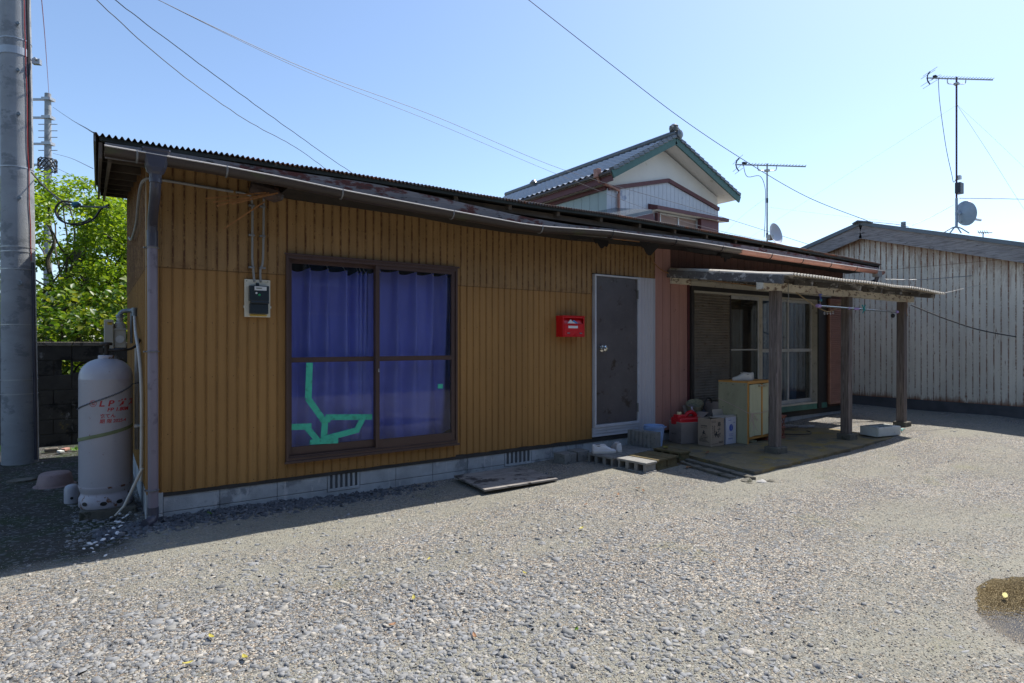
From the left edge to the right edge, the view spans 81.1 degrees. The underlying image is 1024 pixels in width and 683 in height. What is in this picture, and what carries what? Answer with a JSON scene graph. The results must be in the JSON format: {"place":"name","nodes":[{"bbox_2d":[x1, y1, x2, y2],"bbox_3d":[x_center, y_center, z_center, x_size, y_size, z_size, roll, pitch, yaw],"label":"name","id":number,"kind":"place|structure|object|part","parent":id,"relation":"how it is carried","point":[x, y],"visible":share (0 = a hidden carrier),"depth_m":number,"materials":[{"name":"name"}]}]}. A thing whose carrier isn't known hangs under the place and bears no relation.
{"place":"outdoors","nodes":[
{"label":"outdoors","id":0,"kind":"place"},
{"bbox_2d":[0,342,126,446],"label":"block wall","id":1,"kind":"structure","parent":0,"point":[58,405],"depth_m":8.13,"materials":[{"name":"grey concrete"}]},
{"bbox_2d":[97,0,326,169],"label":"overhead wire","id":2,"kind":"object","parent":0,"point":[196,85],"visible":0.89,"depth_m":8.91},
{"bbox_2d":[115,0,352,173],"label":"overhead wire","id":3,"kind":"object","parent":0,"point":[222,80],"visible":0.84,"depth_m":9.10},
{"bbox_2d":[0,404,1023,682],"bbox_3d":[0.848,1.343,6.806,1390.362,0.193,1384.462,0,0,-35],"label":"gravel ground","id":4,"kind":"structure","parent":0,"point":[994,438],"depth_m":3.84,"materials":[{"name":"grey gravel"}]},
{"bbox_2d":[0,0,41,465],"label":"utility pole","id":5,"kind":"object","parent":4,"relation":"on","point":[19,385],"visible":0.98,"depth_m":6.83,"materials":[{"name":"grey concrete"}]},
{"bbox_2d":[31,172,109,207],"bbox_3d":[-4.729,-1.636,6.433,1.201,0.493,0.082,0,0,20],"label":"overhead wire","id":6,"kind":"object","parent":5,"relation":"attached to","point":[40,182],"visible":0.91,"depth_m":6.54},
{"bbox_2d":[71,202,78,207],"bbox_3d":[-4.662,-1.471,6.401,0.079,0.073,0.066,0,0,-35],"label":"cable joint","id":7,"kind":"object","parent":6,"relation":"attached to","point":[74,204],"visible":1,"depth_m":6.38,"materials":[{"name":"plastic"}]},
{"bbox_2d":[57,204,90,223],"bbox_3d":[-4.656,-1.367,6.376,0.380,0.218,0.035,0,0,5],"label":"cable loop","id":8,"kind":"object","parent":7,"relation":"hanging from","point":[70,223],"visible":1,"depth_m":6.38,"materials":[{"name":"black rubber"}]},
{"bbox_2d":[54,200,109,225],"bbox_3d":[-4.522,-1.383,6.337,0.750,0.274,0.095,0,0,16],"label":"cable loop","id":9,"kind":"object","parent":6,"relation":"hanging from","point":[86,222],"visible":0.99,"depth_m":6.39,"materials":[{"name":"black rubber"}]},
{"bbox_2d":[53,107,92,132],"bbox_3d":[-10.164,-5.228,13.664,0.219,6.830,21.392,0,0,-38],"label":"overhead wire","id":10,"kind":"object","parent":5,"relation":"attached to","point":[77,123],"visible":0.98,"depth_m":8.67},
{"bbox_2d":[6,477,35,483],"bbox_3d":[-4.935,1.389,6.019,0.240,0.018,0.175,0,0,-35],"label":"round lid","id":11,"kind":"object","parent":4,"relation":"on","point":[20,480],"visible":1,"depth_m":5.98,"materials":[{"name":"concrete"}]},
{"bbox_2d":[33,93,57,305],"bbox_3d":[-17.264,-3.865,21.983,1.305,10.550,0.603,0,0,24],"label":"utility pole","id":12,"kind":"object","parent":4,"relation":"on","point":[47,163],"visible":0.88,"depth_m":21.91,"materials":[{"name":"grey metal"}]},
{"bbox_2d":[41,0,48,91],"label":"overhead wire","id":13,"kind":"object","parent":12,"relation":"attached to","point":[45,42],"visible":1,"depth_m":11.46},
{"bbox_2d":[44,447,57,452],"bbox_3d":[-5.836,1.361,7.584,0.140,0.049,0.084,0,0,-35],"label":"loose stone","id":14,"kind":"object","parent":4,"relation":"on","point":[53,449],"visible":0.85,"depth_m":7.55,"materials":[{"name":"grey stone"}]},
{"bbox_2d":[32,470,76,488],"bbox_3d":[-4.469,1.337,5.856,0.348,0.134,0.346,0,0,-35],"label":"upturned basin","id":15,"kind":"object","parent":4,"relation":"on","point":[54,479],"visible":0.94,"depth_m":5.76,"materials":[{"name":"plastic"}]},
{"bbox_2d":[36,290,74,373],"bbox_3d":[-7.859,0.123,9.043,2.445,2.652,2.212,0,0,-35],"label":"laurel shrub","id":16,"kind":"object","parent":4,"relation":"on","point":[42,313],"visible":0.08,"depth_m":9.12,"materials":[{"name":"green plant"}]},
{"bbox_2d":[64,484,79,503],"bbox_3d":[-3.845,1.324,5.229,0.112,0.172,0.114,0,0,-35],"label":"cylinder","id":17,"kind":"object","parent":4,"relation":"on","point":[71,493],"visible":0.94,"depth_m":5.19,"materials":[{"name":"white"}]},
{"bbox_2d":[36,282,111,341],"bbox_3d":[-12.061,0.002,13.220,14.313,3.008,3.348,0,0,-35],"label":"thicket","id":18,"kind":"object","parent":4,"relation":"on","point":[66,325],"visible":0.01,"depth_m":14.00,"materials":[{"name":"green plant"}]},
{"bbox_2d":[34,165,126,341],"bbox_3d":[-9.088,-0.994,12.127,4.816,4.896,4.664,0,0,-35],"label":"broadleaf tree","id":19,"kind":"object","parent":4,"relation":"on","point":[116,210],"visible":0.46,"depth_m":11.13,"materials":[{"name":"green plant"}]},
{"bbox_2d":[36,275,126,374],"bbox_3d":[-6.718,0.181,9.529,2.149,2.502,2.221,0,0,-35],"label":"laurel shrub","id":20,"kind":"object","parent":4,"relation":"on","point":[84,326],"visible":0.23,"depth_m":9.25,"materials":[{"name":"green plant"}]},
{"bbox_2d":[46,213,126,331],"bbox_3d":[-7.900,-0.864,13.395,4.116,4.552,4.186,0,0,-35],"label":"broadleaf tree","id":21,"kind":"object","parent":4,"relation":"on","point":[98,257],"visible":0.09,"depth_m":11.93,"materials":[{"name":"green plant"}]},
{"bbox_2d":[67,285,126,368],"bbox_3d":[-6.570,0.170,10.523,2.114,2.534,1.938,0,0,12],"label":"laurel shrub","id":22,"kind":"object","parent":4,"relation":"on","point":[123,300],"visible":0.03,"depth_m":10.11,"materials":[{"name":"green plant"}]},
{"bbox_2d":[79,496,135,520],"bbox_3d":[-3.328,1.393,4.931,0.380,0.134,0.419,0,0,-35],"label":"paving slab","id":23,"kind":"object","parent":4,"relation":"on","point":[89,515],"depth_m":4.76,"materials":[{"name":"concrete"}]},
{"bbox_2d":[78,338,140,509],"bbox_3d":[-3.287,0.640,5.023,0.378,1.369,0.624,0,0,19],"label":"gas cylinder","id":24,"kind":"object","parent":23,"relation":"on","point":[105,472],"visible":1,"depth_m":4.76,"materials":[{"name":"white metal"}]},
{"bbox_2d":[77,382,139,409],"bbox_3d":[-3.262,0.439,4.839,0.448,0.221,0.212,0,0,-27],"label":"steel chain","id":25,"kind":"object","parent":24,"relation":"attached to","point":[111,395],"visible":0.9,"depth_m":4.78,"materials":[{"name":"metal"}]},
{"bbox_2d":[78,423,139,441],"bbox_3d":[-3.240,0.738,4.836,0.495,0.143,0.186,0,0,-20],"label":"lashing strap","id":26,"kind":"object","parent":24,"relation":"attached to","point":[106,433],"visible":0.97,"depth_m":4.76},
{"bbox_2d":[114,468,143,515],"bbox_3d":[-2.997,1.170,4.686,0.205,0.369,0.024,0,0,-16],"label":"leaning pipe","id":27,"kind":"object","parent":4,"relation":"on","point":[130,491],"visible":1,"depth_m":4.68,"materials":[{"name":"beige plastic"}]},
{"bbox_2d":[187,622,214,635],"bbox_3d":[-1.505,1.381,2.893,0.023,0.019,0.135,0,0,37],"label":"twig","id":28,"kind":"object","parent":4,"relation":"on","point":[200,626],"visible":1,"depth_m":2.90,"materials":[{"name":"beige wood"}]},
{"bbox_2d":[90,483,435,544],"bbox_3d":[-1.880,1.389,5.044,2.752,0.092,0.424,0,0,-35],"label":"foundation rubble","id":29,"kind":"object","parent":4,"relation":"on","point":[133,528],"visible":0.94,"depth_m":4.82,"materials":[{"name":"grey gravel"}]},
{"bbox_2d":[93,132,885,526],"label":"metal clad house","id":30,"kind":"structure","parent":4,"relation":"on","point":[209,234],"depth_m":5.94,"materials":[{"name":"brown metal"}]},
{"bbox_2d":[104,308,136,347],"bbox_3d":[-3.722,-0.133,5.695,0.264,0.395,0.192,0,0,-35],"label":"gas meter","id":31,"kind":"object","parent":30,"relation":"attached to","point":[115,334],"visible":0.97,"depth_m":5.67,"materials":[{"name":"silver metal"}]},
{"bbox_2d":[115,335,123,342],"bbox_3d":[-3.707,-0.030,5.661,0.072,0.072,0.006,0,0,-35],"label":"counter window","id":32,"kind":"structure","parent":31,"relation":"in","point":[119,339],"depth_m":5.66,"materials":[{"name":"grey glass"}]},
{"bbox_2d":[133,316,143,480],"bbox_3d":[-3.283,0.424,5.236,0.044,1.372,1.119,0,0,-35],"label":"cream hose","id":33,"kind":"object","parent":31,"relation":"attached to","point":[138,371],"visible":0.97,"depth_m":4.99,"materials":[{"name":"plastic"}]},
{"bbox_2d":[243,279,270,316],"bbox_3d":[-2.136,-0.371,5.038,0.220,0.317,0.088,0,0,-35],"label":"electricity meter","id":34,"kind":"object","parent":30,"relation":"attached to","point":[257,298],"visible":1,"depth_m":5.01,"materials":[{"name":"beige plastic"}]},
{"bbox_2d":[292,265,370,446],"bbox_3d":[-1.691,0.157,5.591,0.874,1.747,0.150,0,0,-35],"label":"curtain","id":35,"kind":"object","parent":30,"relation":"hanging from","point":[329,314],"visible":0.73,"depth_m":5.61,"materials":[{"name":"blue fabric"}]},
{"bbox_2d":[285,253,459,464],"bbox_3d":[-1.278,0.138,5.695,1.730,1.827,0.122,0,0,-35],"label":"window","id":36,"kind":"structure","parent":30,"relation":"in","point":[328,447],"depth_m":5.60,"materials":[{"name":"brown metal"}]},
{"bbox_2d":[368,270,449,438],"bbox_3d":[-1.010,0.121,6.058,0.932,1.737,0.148,0,0,-35],"label":"curtain","id":37,"kind":"object","parent":30,"relation":"hanging from","point":[414,321],"visible":0.91,"depth_m":6.04,"materials":[{"name":"blue fabric"}]},
{"bbox_2d":[556,315,585,336],"bbox_3d":[0.686,-0.186,6.965,0.344,0.244,0.134,0,0,-35],"label":"letterbox","id":38,"kind":"object","parent":30,"relation":"attached to","point":[564,328],"visible":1,"depth_m":6.90,"materials":[{"name":"red paint"}]},
{"bbox_2d":[564,324,583,335],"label":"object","id":39,"kind":"structure","parent":38,"relation":"in","point":[580,329],"depth_m":6.91,"materials":[{"name":"red paint"}]},
{"bbox_2d":[597,276,638,423],"bbox_3d":[1.323,0.096,7.430,0.720,1.797,0.128,0,0,-35],"label":"door","id":40,"kind":"structure","parent":30,"relation":"in","point":[617,298],"depth_m":7.45,"materials":[{"name":"silver metal"}]},
{"bbox_2d":[694,290,816,406],"bbox_3d":[3.788,0.153,9.235,3.218,1.744,0.140,0,0,-35],"label":"sliding door","id":41,"kind":"structure","parent":30,"relation":"in","point":[746,309],"depth_m":9.16,"materials":[{"name":"beige metal"}]},
{"bbox_2d":[762,301,768,379],"bbox_3d":[3.974,0.150,9.509,0.520,1.680,0.060,0,0,-35],"label":"curtain","id":42,"kind":"object","parent":30,"relation":"hanging from","point":[765,338],"visible":0.21,"depth_m":9.59,"materials":[{"name":"grey fabric"}]},
{"bbox_2d":[734,158,805,243],"bbox_3d":[5.181,-2.662,12.000,1.413,2.078,0.420,0,0,0],"label":"antenna mast","id":43,"kind":"object","parent":30,"relation":"on","point":[775,235],"visible":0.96,"depth_m":11.99,"materials":[{"name":"metal"}]},
{"bbox_2d":[782,302,795,400],"bbox_3d":[4.574,0.150,9.925,0.420,1.680,0.062,0,0,-35],"label":"curtain","id":44,"kind":"object","parent":30,"relation":"hanging from","point":[792,355],"visible":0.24,"depth_m":9.98,"materials":[{"name":"grey fabric"}]},
{"bbox_2d":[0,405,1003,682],"bbox_3d":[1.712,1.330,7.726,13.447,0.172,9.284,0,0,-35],"label":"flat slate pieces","id":45,"kind":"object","parent":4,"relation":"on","point":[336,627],"visible":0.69,"depth_m":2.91,"materials":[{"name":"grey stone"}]},
{"bbox_2d":[454,466,557,491],"bbox_3d":[-0.071,1.355,5.995,0.914,0.029,0.704,0,0,-35],"label":"wooden board","id":46,"kind":"object","parent":4,"relation":"on","point":[491,480],"visible":1,"depth_m":5.93,"materials":[{"name":"grey wood"}]},
{"bbox_2d":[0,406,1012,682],"bbox_3d":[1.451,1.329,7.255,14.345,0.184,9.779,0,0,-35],"label":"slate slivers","id":47,"kind":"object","parent":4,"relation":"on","point":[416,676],"visible":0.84,"depth_m":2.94,"materials":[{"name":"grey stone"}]},
{"bbox_2d":[554,451,576,464],"bbox_3d":[0.599,1.312,6.761,0.185,0.135,0.185,0,0,-38],"label":"half block","id":48,"kind":"object","parent":4,"relation":"on","point":[564,457],"depth_m":6.71,"materials":[{"name":"grey concrete"}]},
{"bbox_2d":[567,448,589,461],"bbox_3d":[0.765,1.308,6.907,0.185,0.135,0.185,0,0,-38],"label":"half block","id":49,"kind":"object","parent":4,"relation":"on","point":[582,455],"depth_m":6.84,"materials":[{"name":"grey concrete"}]},
{"bbox_2d":[587,452,623,467],"bbox_3d":[1.039,1.305,6.671,0.190,0.120,0.390,0,0,-41],"label":"concrete block","id":50,"kind":"object","parent":4,"relation":"on","point":[610,460],"depth_m":6.59,"materials":[{"name":"concrete"}]},
{"bbox_2d":[592,444,615,453],"bbox_3d":[1.035,1.192,6.729,0.274,0.104,0.096,0,0,-7],"label":"sneaker","id":51,"kind":"object","parent":50,"relation":"on","point":[600,449],"visible":1,"depth_m":6.69,"materials":[{"name":"white leather"}]},
{"bbox_2d":[504,124,740,231],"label":"tiled house","id":52,"kind":"structure","parent":4,"relation":"on","point":[672,165],"depth_m":20.51,"materials":[{"name":"white paint"}]},
{"bbox_2d":[163,2,773,242],"bbox_3d":[-0.283,-3.891,13.261,13.491,3.065,3.572,0,0,-25],"label":"overhead wire","id":53,"kind":"object","parent":52,"relation":"attached to","point":[441,125],"visible":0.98,"depth_m":13.23,"materials":[{"name":"grey metal"}]},
{"bbox_2d":[159,0,806,243],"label":"overhead wire","id":54,"kind":"object","parent":52,"relation":"attached to","point":[454,124],"visible":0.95,"depth_m":13.58,"materials":[{"name":"grey metal"}]},
{"bbox_2d":[660,213,697,227],"bbox_3d":[5.771,-3.789,20.825,1.984,1.200,0.105,0,0,-35],"label":"upper window","id":55,"kind":"structure","parent":52,"relation":"in","point":[663,218],"depth_m":20.80,"materials":[{"name":"grey glass"}]},
{"bbox_2d":[613,451,635,455],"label":"concrete block","id":56,"kind":"object","parent":4,"relation":"on","point":[625,453],"depth_m":6.69,"materials":[{"name":"concrete"}]},
{"bbox_2d":[611,441,621,451],"bbox_3d":[1.203,1.189,6.882,0.096,0.104,0.274,0,0,-5],"label":"sneaker","id":57,"kind":"object","parent":56,"relation":"on","point":[617,446],"visible":0.98,"depth_m":6.76,"materials":[{"name":"white leather"}]},
{"bbox_2d":[622,447,644,452],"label":"concrete block","id":58,"kind":"object","parent":4,"relation":"on","point":[632,450],"depth_m":6.87,"materials":[{"name":"concrete"}]},
{"bbox_2d":[617,456,656,473],"bbox_3d":[1.326,1.305,6.371,0.190,0.120,0.390,0,0,-41],"label":"concrete block","id":59,"kind":"object","parent":4,"relation":"on","point":[639,465],"depth_m":6.30,"materials":[{"name":"concrete"}]},
{"bbox_2d":[622,444,653,450],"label":"concrete block","id":60,"kind":"object","parent":4,"relation":"on","point":[639,447],"depth_m":7.05,"materials":[{"name":"concrete"}]},
{"bbox_2d":[628,429,660,448],"bbox_3d":[1.568,1.145,7.136,0.115,0.185,0.400,0,0,-43],"label":"ribbed block","id":61,"kind":"object","parent":60,"relation":"on","point":[645,438],"depth_m":7.07,"materials":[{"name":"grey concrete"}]},
{"bbox_2d":[628,453,667,470],"bbox_3d":[1.477,1.301,6.513,0.190,0.120,0.390,0,0,-41],"label":"concrete block","id":62,"kind":"object","parent":4,"relation":"on","point":[661,463],"depth_m":6.41,"materials":[{"name":"concrete"}]},
{"bbox_2d":[640,451,677,467],"bbox_3d":[1.627,1.299,6.647,0.190,0.120,0.390,0,0,-41],"label":"concrete block","id":63,"kind":"object","parent":4,"relation":"on","point":[672,460],"depth_m":6.55,"materials":[{"name":"concrete"}]},
{"bbox_2d":[653,446,690,462],"bbox_3d":[1.831,1.287,6.880,0.190,0.120,0.390,0,0,-38],"label":"concrete block","id":64,"kind":"object","parent":4,"relation":"on","point":[682,454],"depth_m":6.78,"materials":[{"name":"concrete"}]},
{"bbox_2d":[677,458,755,479],"bbox_3d":[2.068,1.353,6.326,0.216,0.088,1.110,0,0,-24],"label":"drain channel","id":65,"kind":"object","parent":4,"relation":"on","point":[716,470],"visible":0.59,"depth_m":6.21,"materials":[{"name":"concrete"}]},
{"bbox_2d":[740,477,752,481],"bbox_3d":[2.272,1.360,5.810,0.138,0.090,0.120,0,0,-35],"label":"concrete lump","id":66,"kind":"object","parent":4,"relation":"on","point":[749,479],"visible":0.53,"depth_m":5.79,"materials":[{"name":"grey concrete"}]},
{"bbox_2d":[662,424,892,474],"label":"concrete slab","id":67,"kind":"structure","parent":4,"relation":"on","point":[753,458],"depth_m":7.29,"materials":[{"name":"grey concrete"}]},
{"bbox_2d":[643,425,666,445],"bbox_3d":[1.782,1.171,7.477,0.279,0.259,0.295,0,0,-35],"label":"bucket","id":68,"kind":"object","parent":67,"relation":"on","point":[660,429],"visible":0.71,"depth_m":7.39,"materials":[{"name":"blue plastic"}]},
{"bbox_2d":[644,424,663,427],"bbox_3d":[1.779,1.147,7.498,0.252,0.225,0.252,0,0,-35],"label":"nested pail","id":69,"kind":"object","parent":68,"relation":"in","point":[652,426],"visible":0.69,"depth_m":7.50,"materials":[{"name":"blue plastic"}]},
{"bbox_2d":[669,420,697,443],"bbox_3d":[2.290,1.166,7.849,0.362,0.272,0.260,0,0,-21],"label":"cardboard box","id":70,"kind":"object","parent":67,"relation":"on","point":[683,433],"visible":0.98,"depth_m":7.72,"materials":[{"name":"grey cardboard"}]},
{"bbox_2d":[671,410,697,423],"bbox_3d":[2.289,0.990,7.852,0.360,0.194,0.210,0,0,-23],"label":"fuel can","id":71,"kind":"object","parent":70,"relation":"in","point":[680,417],"visible":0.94,"depth_m":7.78,"materials":[{"name":"red plastic"}]},
{"bbox_2d":[682,401,718,416],"bbox_3d":[2.549,1.049,7.981,0.378,0.497,0.378,0,0,-31],"label":"cardboard box","id":72,"kind":"object","parent":67,"relation":"on","point":[709,407],"visible":0.21,"depth_m":8.06,"materials":[{"name":"grey cardboard"}]},
{"bbox_2d":[686,399,703,411],"bbox_3d":[2.460,0.883,8.042,0.236,0.232,0.228,0,0,-35],"label":"straw basket","id":73,"kind":"object","parent":72,"relation":"in","point":[698,404],"visible":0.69,"depth_m":8.10,"materials":[{"name":"beige wicker"}]},
{"bbox_2d":[702,397,711,416],"bbox_3d":[2.592,1.002,7.979,0.193,0.542,0.086,0,0,-35],"label":"umbrella","id":74,"kind":"object","parent":72,"relation":"in","point":[703,410],"visible":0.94,"depth_m":7.95,"materials":[{"name":"black"}]},
{"bbox_2d":[698,416,723,446],"bbox_3d":[2.526,1.129,7.604,0.247,0.345,0.207,0,0,-32],"label":"cardboard box","id":75,"kind":"object","parent":67,"relation":"on","point":[710,432],"visible":1,"depth_m":7.53,"materials":[{"name":"beige cardboard"}]},
{"bbox_2d":[710,409,735,443],"bbox_3d":[2.711,1.088,7.744,0.300,0.424,0.219,0,0,-33],"label":"cardboard box","id":76,"kind":"object","parent":67,"relation":"on","point":[729,429],"visible":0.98,"depth_m":7.69,"materials":[{"name":"white cardboard"}]},
{"bbox_2d":[719,379,768,443],"bbox_3d":[3.135,0.914,7.984,0.621,0.823,0.462,0,0,-39],"label":"wooden cabinet","id":77,"kind":"object","parent":67,"relation":"on","point":[750,396],"visible":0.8,"depth_m":7.77,"materials":[{"name":"beige wood"}]},
{"bbox_2d":[719,398,765,430],"bbox_3d":[3.139,0.939,7.798,0.762,0.400,0.400,0,0,-4],"label":"pink string","id":78,"kind":"object","parent":77,"relation":"attached to","point":[752,420],"visible":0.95,"depth_m":7.66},
{"bbox_2d":[732,372,752,380],"bbox_3d":[3.033,0.449,7.884,0.264,0.104,0.093,0,0,-3],"label":"cloth","id":79,"kind":"object","parent":77,"relation":"on","point":[744,377],"visible":1,"depth_m":7.85,"materials":[{"name":"white fabric"}]},
{"bbox_3d":[3.169,0.878,7.741,0.298,0.678,0.044,0,0,-39],"label":"door leaf","id":80,"kind":"part","parent":77,"relation":"part of","materials":[{"name":"green wood"}]},
{"bbox_3d":[3.385,0.878,7.917,0.256,0.678,0.044,0,0,-39],"label":"door leaf","id":81,"kind":"part","parent":77,"relation":"part of","materials":[{"name":"green wood"}]},
{"bbox_2d":[755,414,786,439],"bbox_3d":[3.475,1.143,8.142,0.404,0.314,0.324,0,0,-38],"label":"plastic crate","id":82,"kind":"object","parent":67,"relation":"on","point":[782,427],"visible":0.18,"depth_m":8.10,"materials":[{"name":"black plastic"}]},
{"bbox_2d":[781,424,814,427],"bbox_3d":[4.205,1.252,8.940,0.638,0.054,0.044,0,0,-5],"label":"metal pipe","id":83,"kind":"object","parent":67,"relation":"on","point":[806,426],"visible":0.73,"depth_m":8.94,"materials":[{"name":"silver metal"}]},
{"bbox_2d":[785,430,811,434],"bbox_3d":[4.032,1.280,8.431,0.638,0.014,0.230,0,0,-25],"label":"cord","id":84,"kind":"object","parent":67,"relation":"on","point":[800,434],"visible":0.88,"depth_m":8.34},
{"bbox_2d":[667,268,944,454],"bbox_3d":[4.276,0.190,8.470,4.170,2.391,1.748,0,0,-35],"label":"porch canopy","id":85,"kind":"object","parent":67,"relation":"on","point":[775,285],"visible":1,"depth_m":7.77,"materials":[{"name":"wood"}]},
{"bbox_2d":[795,292,840,311],"bbox_3d":[3.877,-0.505,7.526,1.065,0.241,0.063,0,0,-34],"label":"cord","id":86,"kind":"object","parent":85,"relation":"hanging from","point":[814,305],"visible":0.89,"depth_m":7.40,"materials":[{"name":"black fabric"}]},
{"bbox_2d":[815,304,898,312],"bbox_3d":[4.642,-0.445,7.978,2.170,0.057,0.044,0,0,-35],"label":"laundry pole","id":87,"kind":"object","parent":85,"relation":"attached to","point":[840,307],"visible":1,"depth_m":7.86,"materials":[{"name":"silver metal"}]},
{"bbox_2d":[860,424,900,436],"bbox_3d":[5.106,1.222,8.300,0.490,0.135,0.270,0,0,-25],"label":"foam box","id":88,"kind":"object","parent":67,"relation":"on","point":[878,430],"visible":1,"depth_m":8.21,"materials":[{"name":"plastic"}]},
{"bbox_2d":[801,220,1023,418],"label":"metal shed","id":89,"kind":"structure","parent":4,"relation":"on","point":[953,367],"depth_m":10.86,"materials":[{"name":"beige metal"}]},
{"bbox_2d":[529,0,867,220],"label":"overhead wire","id":90,"kind":"object","parent":89,"relation":"attached to","point":[680,117],"visible":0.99,"depth_m":10.79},
{"bbox_2d":[885,275,971,279],"bbox_3d":[8.113,-1.204,10.602,3.024,0.222,0.208,0,0,-4],"label":"overhead wire","id":91,"kind":"object","parent":89,"relation":"attached to","point":[923,279],"visible":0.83,"depth_m":10.49,"materials":[{"name":"grey plastic"}]},
{"bbox_2d":[921,67,993,232],"bbox_3d":[9.280,-3.871,12.274,1.709,3.310,0.685,0,0,-15],"label":"antenna mast","id":92,"kind":"object","parent":89,"relation":"on","point":[965,213],"visible":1,"depth_m":12.19,"materials":[{"name":"metal"}]},
{"bbox_2d":[765,106,954,227],"bbox_3d":[7.485,-3.728,14.031,0.228,2.200,4.814,0,0,-38],"label":"guy wire","id":93,"kind":"object","parent":92,"relation":"attached to","point":[866,162],"visible":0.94,"depth_m":13.34,"materials":[{"name":"grey metal"}]},
{"bbox_2d":[959,198,1023,199],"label":"overhead wire","id":94,"kind":"object","parent":92,"relation":"attached to","point":[983,198],"visible":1,"depth_m":12.39,"materials":[{"name":"grey metal"}]},
{"bbox_2d":[959,108,1023,208],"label":"guy wire","id":95,"kind":"object","parent":92,"relation":"attached to","point":[989,154],"visible":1,"depth_m":13.48,"materials":[{"name":"grey metal"}]},
{"bbox_2d":[911,305,1016,336],"bbox_3d":[7.814,-0.302,9.781,3.378,0.576,0.269,0,0,-21],"label":"overhead wire","id":96,"kind":"object","parent":89,"relation":"attached to","point":[962,324],"visible":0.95,"depth_m":9.35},
{"bbox_2d":[978,230,991,236],"bbox_3d":[11.850,-2.636,14.999,0.366,0.341,0.024,0,0,1],"label":"aerial","id":97,"kind":"object","parent":89,"relation":"on","point":[982,232],"visible":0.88,"depth_m":14.99,"materials":[{"name":"silver metal"}]},
{"bbox_2d":[31,0,1023,339],"label":"sky","id":98,"kind":"structure","parent":0,"point":[827,87],"materials":[{"name":"blue"}]}
]}

